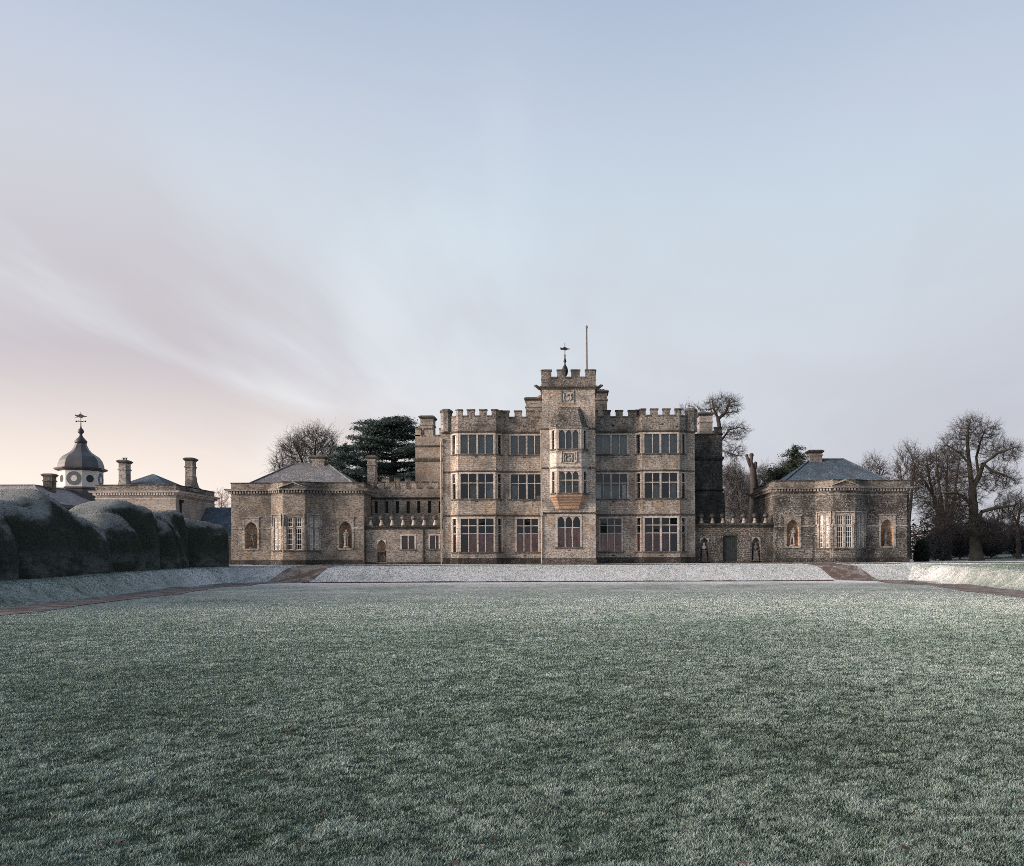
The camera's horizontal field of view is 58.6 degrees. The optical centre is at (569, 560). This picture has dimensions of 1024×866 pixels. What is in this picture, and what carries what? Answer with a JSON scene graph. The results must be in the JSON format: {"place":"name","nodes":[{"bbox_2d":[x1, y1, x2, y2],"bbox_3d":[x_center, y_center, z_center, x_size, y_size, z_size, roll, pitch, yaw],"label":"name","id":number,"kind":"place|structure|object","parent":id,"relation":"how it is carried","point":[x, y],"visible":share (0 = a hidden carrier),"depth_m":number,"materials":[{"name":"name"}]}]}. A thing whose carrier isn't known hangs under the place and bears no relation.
{"place":"outdoors","nodes":[
{"label":"outdoors","id":0,"kind":"place"},
{"bbox_2d":[0,565,342,614],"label":"gravel path","id":1,"kind":"structure","parent":0,"point":[298,574],"depth_m":52.60,"materials":[{"name":"gravel"}]},
{"bbox_2d":[378,551,385,561],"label":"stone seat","id":2,"kind":"object","parent":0,"point":[380,553],"visible":1,"depth_m":80.56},
{"bbox_2d":[0,554,1023,865],"bbox_3d":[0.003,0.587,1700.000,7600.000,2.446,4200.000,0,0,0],"label":"ground","id":3,"kind":"structure","parent":0,"point":[518,588],"depth_m":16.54,"materials":[{"name":"plant"}]},
{"bbox_2d":[0,514,21,581],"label":"yew hedge","id":4,"kind":"object","parent":3,"relation":"on","point":[9,561],"visible":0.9,"depth_m":44.50,"materials":[{"name":"plant"}]},
{"bbox_2d":[0,473,94,509],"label":"stable range","id":5,"kind":"structure","parent":3,"relation":"on","point":[69,498],"depth_m":92.60,"materials":[{"name":"stone"}]},
{"bbox_2d":[53,412,107,499],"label":"cupola","id":6,"kind":"object","parent":5,"relation":"on","point":[80,469],"visible":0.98,"depth_m":98.48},
{"bbox_2d":[86,475,93,481],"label":"round window","id":7,"kind":"structure","parent":6,"relation":"in","point":[89,478],"depth_m":98.76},
{"bbox_2d":[0,488,113,578],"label":"yew hedge","id":8,"kind":"object","parent":3,"relation":"on","point":[54,537],"visible":0.91,"depth_m":49.41,"materials":[{"name":"plant"}]},
{"bbox_2d":[69,499,161,572],"bbox_3d":[-30.573,-1.415,60.050,5.485,5.330,9.363,0,0,0],"label":"yew hedge","id":9,"kind":"object","parent":3,"relation":"on","point":[129,529],"visible":0.61,"depth_m":58.92,"materials":[{"name":"plant"}]},
{"bbox_2d":[88,457,220,520],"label":"service block","id":10,"kind":"structure","parent":3,"relation":"on","point":[190,499],"depth_m":84.82,"materials":[{"name":"stone"}]},
{"bbox_2d":[152,509,187,568],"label":"yew hedge","id":11,"kind":"object","parent":3,"relation":"on","point":[172,552],"visible":0.34,"depth_m":65.25,"materials":[{"name":"plant"}]},
{"bbox_2d":[167,509,189,567],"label":"yew hedge","id":12,"kind":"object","parent":3,"relation":"on","point":[180,521],"depth_m":67.65,"materials":[{"name":"plant"}]},
{"bbox_2d":[184,518,229,567],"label":"yew hedge","id":13,"kind":"object","parent":3,"relation":"on","point":[208,544],"visible":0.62,"depth_m":71.33,"materials":[{"name":"plant"}]},
{"bbox_2d":[201,507,230,564],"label":"outbuilding","id":14,"kind":"structure","parent":3,"relation":"on","point":[221,516],"depth_m":89.90,"materials":[{"name":"stone"}]},
{"bbox_2d":[213,488,230,506],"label":"bare tree","id":15,"kind":"object","parent":3,"relation":"on","point":[221,501],"visible":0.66,"depth_m":189.88,"materials":[{"name":"plant"}]},
{"bbox_2d":[224,455,375,564],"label":"pavilion","id":16,"kind":"structure","parent":3,"relation":"on","point":[303,513],"depth_m":80.00,"materials":[{"name":"beige stone"}]},
{"bbox_2d":[248,531,255,548],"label":"statue","id":17,"kind":"object","parent":16,"relation":"on","point":[252,534],"visible":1,"depth_m":80.17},
{"bbox_2d":[271,513,281,551],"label":"window","id":18,"kind":"structure","parent":16,"relation":"in","point":[276,521],"depth_m":79.57,"materials":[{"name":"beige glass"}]},
{"bbox_2d":[283,513,304,551],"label":"window","id":19,"kind":"structure","parent":16,"relation":"in","point":[285,515],"depth_m":78.97,"materials":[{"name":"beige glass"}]},
{"bbox_2d":[307,513,321,550],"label":"window","id":20,"kind":"structure","parent":16,"relation":"in","point":[314,535],"depth_m":79.53,"materials":[{"name":"grey glass"}]},
{"bbox_2d":[343,529,349,547],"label":"statue","id":21,"kind":"object","parent":16,"relation":"on","point":[345,535],"visible":1,"depth_m":80.15,"materials":[{"name":"stone"}]},
{"bbox_2d":[259,418,348,474],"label":"bare tree","id":22,"kind":"object","parent":3,"relation":"on","point":[299,449],"visible":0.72,"depth_m":124.26,"materials":[{"name":"brown plant"}]},
{"bbox_2d":[324,441,377,486],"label":"cedar tree","id":23,"kind":"object","parent":3,"relation":"on","point":[339,462],"visible":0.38,"depth_m":105.04,"materials":[{"name":"green plant"}]},
{"bbox_2d":[346,415,419,485],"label":"cedar tree","id":24,"kind":"object","parent":3,"relation":"on","point":[379,437],"visible":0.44,"depth_m":110.62,"materials":[{"name":"green plant"}]},
{"bbox_2d":[365,455,442,564],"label":"link wing","id":25,"kind":"structure","parent":3,"relation":"on","point":[408,543],"depth_m":82.90,"materials":[{"name":"stone"}]},
{"bbox_2d":[368,515,372,525],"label":"ball finial","id":26,"kind":"object","parent":25,"relation":"on","point":[370,518],"visible":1,"depth_m":80.40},
{"bbox_2d":[379,515,383,525],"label":"ball finial","id":27,"kind":"object","parent":25,"relation":"on","point":[381,518],"visible":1,"depth_m":80.39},
{"bbox_2d":[390,515,394,525],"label":"ball finial","id":28,"kind":"object","parent":25,"relation":"on","point":[392,518],"visible":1,"depth_m":80.39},
{"bbox_2d":[400,515,405,525],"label":"ball finial","id":29,"kind":"object","parent":25,"relation":"on","point":[402,517],"visible":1,"depth_m":80.39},
{"bbox_2d":[399,534,416,550],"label":"window","id":30,"kind":"structure","parent":25,"relation":"in","point":[407,541],"depth_m":80.65,"materials":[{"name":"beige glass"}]},
{"bbox_2d":[411,515,415,525],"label":"ball finial","id":31,"kind":"object","parent":25,"relation":"on","point":[413,517],"visible":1,"depth_m":80.39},
{"bbox_2d":[422,515,426,525],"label":"ball finial","id":32,"kind":"object","parent":25,"relation":"on","point":[424,517],"visible":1,"depth_m":80.40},
{"bbox_2d":[428,534,440,549],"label":"window","id":33,"kind":"structure","parent":25,"relation":"in","point":[433,539],"depth_m":80.65,"materials":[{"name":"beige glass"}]},
{"bbox_2d":[432,515,437,524],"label":"ball finial","id":34,"kind":"object","parent":25,"relation":"on","point":[434,517],"visible":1,"depth_m":80.39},
{"bbox_2d":[1,588,1023,865],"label":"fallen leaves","id":35,"kind":"object","parent":3,"relation":"on","point":[543,804],"visible":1,"depth_m":6.55,"materials":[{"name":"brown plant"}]},
{"bbox_2d":[302,580,833,582],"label":"lawn edge","id":36,"kind":"object","parent":3,"relation":"on","point":[563,581],"visible":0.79,"depth_m":70.11,"materials":[{"name":"soil"}]},
{"bbox_2d":[413,369,725,563],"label":"manor house","id":37,"kind":"structure","parent":3,"relation":"on","point":[568,470],"depth_m":79.85,"materials":[{"name":"beige stone"}]},
{"bbox_2d":[450,434,456,455],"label":"window","id":38,"kind":"structure","parent":37,"relation":"in","point":[452,442],"depth_m":79.81,"materials":[{"name":"clear glass"}]},
{"bbox_2d":[451,473,456,500],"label":"window","id":39,"kind":"structure","parent":37,"relation":"in","point":[453,483],"depth_m":79.79,"materials":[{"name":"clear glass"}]},
{"bbox_2d":[451,518,457,553],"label":"window","id":40,"kind":"structure","parent":37,"relation":"in","point":[453,526],"depth_m":79.79,"materials":[{"name":"clear glass"}]},
{"bbox_2d":[458,517,495,552],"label":"window","id":41,"kind":"structure","parent":37,"relation":"in","point":[478,542],"depth_m":79.40,"materials":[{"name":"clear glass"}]},
{"bbox_2d":[458,472,495,499],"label":"window","id":42,"kind":"structure","parent":37,"relation":"in","point":[490,487],"depth_m":79.30,"materials":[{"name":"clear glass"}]},
{"bbox_2d":[458,433,495,454],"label":"window","id":43,"kind":"structure","parent":37,"relation":"in","point":[469,443],"depth_m":79.59,"materials":[{"name":"clear glass"}]},
{"bbox_2d":[496,433,502,455],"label":"window","id":44,"kind":"structure","parent":37,"relation":"in","point":[500,454],"depth_m":79.81,"materials":[{"name":"clear glass"}]},
{"bbox_2d":[497,517,503,552],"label":"window","id":45,"kind":"structure","parent":37,"relation":"in","point":[501,519],"depth_m":79.83,"materials":[{"name":"clear glass"}]},
{"bbox_2d":[497,472,503,500],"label":"window","id":46,"kind":"structure","parent":37,"relation":"in","point":[500,483],"depth_m":79.81,"materials":[{"name":"clear glass"}]},
{"bbox_2d":[508,434,540,455],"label":"window","id":47,"kind":"structure","parent":37,"relation":"in","point":[519,444],"depth_m":80.33,"materials":[{"name":"clear glass"}]},
{"bbox_2d":[509,473,540,500],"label":"window","id":48,"kind":"structure","parent":37,"relation":"in","point":[515,488],"depth_m":80.04,"materials":[{"name":"clear glass"}]},
{"bbox_2d":[515,517,539,552],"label":"window","id":49,"kind":"structure","parent":37,"relation":"in","point":[524,542],"depth_m":80.16,"materials":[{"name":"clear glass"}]},
{"bbox_2d":[550,470,555,494],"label":"window","id":50,"kind":"structure","parent":37,"relation":"in","point":[552,480],"depth_m":77.79,"materials":[{"name":"beige stone"}]},
{"bbox_2d":[550,429,555,450],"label":"window","id":51,"kind":"structure","parent":37,"relation":"in","point":[551,449],"depth_m":77.77,"materials":[{"name":"beige stone"}]},
{"bbox_2d":[560,347,568,376],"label":"weathervane","id":52,"kind":"object","parent":37,"relation":"on","point":[564,361],"visible":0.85,"depth_m":80.23,"materials":[{"name":"metal"}]},
{"bbox_2d":[557,429,579,449],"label":"window","id":53,"kind":"structure","parent":37,"relation":"in","point":[567,438],"depth_m":77.69,"materials":[{"name":"grey glass"}]},
{"bbox_2d":[555,514,582,548],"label":"window","id":54,"kind":"structure","parent":37,"relation":"in","point":[566,537],"depth_m":78.15,"materials":[{"name":"beige glass"}]},
{"bbox_2d":[558,470,579,493],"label":"window","id":55,"kind":"structure","parent":37,"relation":"in","point":[562,489],"depth_m":77.35,"materials":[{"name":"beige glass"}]},
{"bbox_2d":[583,470,587,494],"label":"window","id":56,"kind":"structure","parent":37,"relation":"in","point":[585,480],"depth_m":77.82,"materials":[{"name":"grey stone"}]},
{"bbox_2d":[583,429,587,450],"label":"window","id":57,"kind":"structure","parent":37,"relation":"in","point":[585,430],"depth_m":77.82,"materials":[{"name":"grey stone"}]},
{"bbox_2d":[585,325,587,368],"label":"flagpole","id":58,"kind":"object","parent":37,"relation":"on","point":[586,326],"visible":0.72,"depth_m":80.53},
{"bbox_2d":[598,517,623,552],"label":"window","id":59,"kind":"structure","parent":37,"relation":"in","point":[607,541],"depth_m":80.16,"materials":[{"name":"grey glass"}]},
{"bbox_2d":[595,472,628,499],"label":"window","id":60,"kind":"structure","parent":37,"relation":"in","point":[610,492],"depth_m":80.31,"materials":[{"name":"grey glass"}]},
{"bbox_2d":[595,433,628,455],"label":"window","id":61,"kind":"structure","parent":37,"relation":"in","point":[610,445],"depth_m":80.33,"materials":[{"name":"grey glass"}]},
{"bbox_2d":[634,433,640,454],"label":"window","id":62,"kind":"structure","parent":37,"relation":"in","point":[636,434],"depth_m":79.83,"materials":[{"name":"beige stone"}]},
{"bbox_2d":[635,472,640,499],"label":"window","id":63,"kind":"structure","parent":37,"relation":"in","point":[636,473],"depth_m":79.81,"materials":[{"name":"beige stone"}]},
{"bbox_2d":[635,517,641,552],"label":"window","id":64,"kind":"structure","parent":37,"relation":"in","point":[637,525],"depth_m":79.81,"materials":[{"name":"beige stone"}]},
{"bbox_2d":[642,471,679,498],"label":"window","id":65,"kind":"structure","parent":37,"relation":"in","point":[656,489],"depth_m":79.30,"materials":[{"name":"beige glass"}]},
{"bbox_2d":[642,432,679,454],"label":"window","id":66,"kind":"structure","parent":37,"relation":"in","point":[653,442],"depth_m":79.59,"materials":[{"name":"grey glass"}]},
{"bbox_2d":[643,516,679,552],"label":"window","id":67,"kind":"structure","parent":37,"relation":"in","point":[653,542],"depth_m":79.30,"materials":[{"name":"beige glass"}]},
{"bbox_2d":[680,433,686,454],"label":"window","id":68,"kind":"structure","parent":37,"relation":"in","point":[684,434],"depth_m":79.79,"materials":[{"name":"grey stone"}]},
{"bbox_2d":[681,472,686,499],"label":"window","id":69,"kind":"structure","parent":37,"relation":"in","point":[684,482],"depth_m":79.79,"materials":[{"name":"grey stone"}]},
{"bbox_2d":[681,517,687,552],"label":"window","id":70,"kind":"structure","parent":37,"relation":"in","point":[683,534],"depth_m":79.81,"materials":[{"name":"grey stone"}]},
{"bbox_2d":[679,389,751,487],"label":"bare tree","id":71,"kind":"object","parent":3,"relation":"on","point":[725,410],"visible":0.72,"depth_m":111.80,"materials":[{"name":"brown plant"}]},
{"bbox_2d":[695,523,772,562],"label":"screen wall","id":72,"kind":"structure","parent":3,"relation":"on","point":[729,542],"depth_m":80.45,"materials":[{"name":"stone"}]},
{"bbox_2d":[699,513,703,522],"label":"ball finial","id":73,"kind":"object","parent":72,"relation":"on","point":[701,516],"visible":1,"depth_m":80.41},
{"bbox_2d":[701,543,706,560],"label":"bust","id":74,"kind":"object","parent":72,"relation":"on","point":[703,555],"visible":1,"depth_m":80.50,"materials":[{"name":"stone"}]},
{"bbox_2d":[710,513,714,522],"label":"ball finial","id":75,"kind":"object","parent":72,"relation":"on","point":[712,515],"visible":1,"depth_m":80.41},
{"bbox_2d":[720,513,725,522],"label":"ball finial","id":76,"kind":"object","parent":72,"relation":"on","point":[722,515],"visible":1,"depth_m":80.40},
{"bbox_2d":[723,535,736,560],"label":"door","id":77,"kind":"structure","parent":72,"relation":"in","point":[729,541],"depth_m":80.61,"materials":[{"name":"wood"}]},
{"bbox_2d":[730,513,735,522],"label":"ball finial","id":78,"kind":"object","parent":72,"relation":"on","point":[732,515],"visible":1,"depth_m":80.41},
{"bbox_2d":[741,513,746,522],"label":"ball finial","id":79,"kind":"object","parent":72,"relation":"on","point":[743,515],"visible":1,"depth_m":80.40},
{"bbox_2d":[752,513,757,522],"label":"ball finial","id":80,"kind":"object","parent":72,"relation":"on","point":[754,515],"visible":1,"depth_m":80.40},
{"bbox_2d":[752,543,758,559],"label":"bust","id":81,"kind":"object","parent":72,"relation":"in","point":[755,553],"visible":1,"depth_m":80.50,"materials":[{"name":"stone"}]},
{"bbox_2d":[763,513,767,522],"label":"ball finial","id":82,"kind":"object","parent":72,"relation":"on","point":[765,515],"visible":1,"depth_m":80.41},
{"bbox_2d":[723,458,749,522],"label":"bare tree","id":83,"kind":"object","parent":3,"relation":"on","point":[735,497],"visible":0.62,"depth_m":117.26,"materials":[{"name":"plant"}]},
{"bbox_2d":[726,469,756,522],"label":"bare tree","id":84,"kind":"object","parent":3,"relation":"on","point":[745,492],"visible":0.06,"depth_m":123.63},
{"bbox_2d":[745,453,757,522],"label":"pollarded tree","id":85,"kind":"object","parent":3,"relation":"on","point":[753,475],"visible":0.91,"depth_m":103.74,"materials":[{"name":"brown plant"}]},
{"bbox_2d":[743,459,772,517],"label":"bare tree","id":86,"kind":"object","parent":3,"relation":"on","point":[760,470],"visible":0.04,"depth_m":120.50,"materials":[{"name":"plant"}]},
{"bbox_2d":[758,463,798,485],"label":"evergreen tree","id":87,"kind":"object","parent":3,"relation":"on","point":[777,474],"visible":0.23,"depth_m":100.72,"materials":[{"name":"green plant"}]},
{"bbox_2d":[773,457,789,470],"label":"bare tree","id":88,"kind":"object","parent":3,"relation":"on","point":[782,459],"visible":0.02,"depth_m":127.09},
{"bbox_2d":[777,444,810,470],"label":"pine tree","id":89,"kind":"object","parent":3,"relation":"on","point":[796,456],"visible":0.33,"depth_m":104.92,"materials":[{"name":"green plant"}]},
{"bbox_2d":[748,450,913,562],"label":"pavilion","id":90,"kind":"structure","parent":3,"relation":"on","point":[835,510],"depth_m":80.00,"materials":[{"name":"beige stone"}]},
{"bbox_2d":[789,528,795,545],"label":"statue","id":91,"kind":"object","parent":90,"relation":"on","point":[793,532],"visible":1,"depth_m":80.17,"materials":[{"name":"stone"}]},
{"bbox_2d":[816,511,831,548],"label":"window","id":92,"kind":"structure","parent":90,"relation":"in","point":[826,520],"depth_m":79.49,"materials":[{"name":"beige stone"}]},
{"bbox_2d":[833,511,854,548],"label":"window","id":93,"kind":"structure","parent":90,"relation":"in","point":[842,520],"depth_m":79.03,"materials":[{"name":"beige stone"}]},
{"bbox_2d":[856,511,866,548],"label":"window","id":94,"kind":"structure","parent":90,"relation":"in","point":[861,524],"depth_m":79.53,"materials":[{"name":"grey stone"}]},
{"bbox_2d":[883,528,889,545],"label":"statue","id":95,"kind":"object","parent":90,"relation":"on","point":[885,535],"visible":1,"depth_m":80.16,"materials":[{"name":"stone"}]},
{"bbox_2d":[860,451,893,479],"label":"bare tree","id":96,"kind":"object","parent":3,"relation":"on","point":[873,467],"visible":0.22,"depth_m":134.48,"materials":[{"name":"brown plant"}]},
{"bbox_2d":[887,438,926,558],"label":"bare tree","id":97,"kind":"object","parent":3,"relation":"on","point":[900,477],"visible":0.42,"depth_m":114.81,"materials":[{"name":"brown plant"}]},
{"bbox_2d":[912,538,930,561],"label":"evergreen shrub","id":98,"kind":"object","parent":3,"relation":"on","point":[921,550],"visible":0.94,"depth_m":83.57,"materials":[{"name":"green plant"}]},
{"bbox_2d":[900,442,981,559],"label":"bare tree","id":99,"kind":"object","parent":3,"relation":"on","point":[933,493],"visible":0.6,"depth_m":100.58,"materials":[{"name":"brown plant"}]},
{"bbox_2d":[926,534,955,560],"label":"undergrowth shrub","id":100,"kind":"object","parent":3,"relation":"on","point":[939,547],"visible":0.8,"depth_m":98.86,"materials":[{"name":"brown plant"}]},
{"bbox_2d":[950,531,969,559],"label":"undergrowth shrub","id":101,"kind":"object","parent":3,"relation":"on","point":[960,551],"visible":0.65,"depth_m":102.00,"materials":[{"name":"brown plant"}]},
{"bbox_2d":[911,518,1023,554],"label":"distant wood","id":102,"kind":"object","parent":3,"relation":"on","point":[915,533],"visible":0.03,"depth_m":149.96,"materials":[{"name":"plant"}]},
{"bbox_2d":[924,410,1023,560],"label":"bare tree","id":103,"kind":"object","parent":3,"relation":"on","point":[974,518],"visible":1,"depth_m":94.57,"materials":[{"name":"twig"},{"name":"dark bark"}]},
{"bbox_2d":[960,514,1004,552],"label":"undergrowth shrub","id":104,"kind":"object","parent":3,"relation":"on","point":[983,523],"visible":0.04,"depth_m":115.56,"materials":[{"name":"brown plant"}]},
{"bbox_2d":[981,523,1010,558],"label":"undergrowth shrub","id":105,"kind":"object","parent":3,"relation":"on","point":[993,550],"visible":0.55,"depth_m":102.97,"materials":[{"name":"brown plant"}]},
{"bbox_2d":[983,504,1012,553],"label":"bare tree","id":106,"kind":"object","parent":3,"relation":"on","point":[989,513],"visible":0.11,"depth_m":117.75,"materials":[{"name":"brown plant"}]},
{"bbox_2d":[1000,489,1023,558],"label":"bare tree","id":107,"kind":"object","parent":3,"relation":"on","point":[1018,547],"visible":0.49,"depth_m":99.83,"materials":[{"name":"brown plant"}]},
{"bbox_2d":[1003,522,1023,556],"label":"undergrowth shrub","id":108,"kind":"object","parent":3,"relation":"on","point":[1011,550],"visible":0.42,"depth_m":105.42,"materials":[{"name":"brown plant"}]},
{"bbox_2d":[0,0,1023,553],"label":"sky","id":109,"kind":"structure","parent":0,"point":[226,226],"materials":[{"name":"blue"}]},
{"bbox_2d":[230,562,1023,565],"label":"terrace path","id":110,"kind":"structure","parent":0,"point":[617,564],"depth_m":76.91,"materials":[{"name":"gravel"}]},
{"bbox_2d":[799,563,1023,597],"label":"gravel path","id":111,"kind":"structure","parent":0,"point":[843,572],"depth_m":67.79,"materials":[{"name":"gravel"}]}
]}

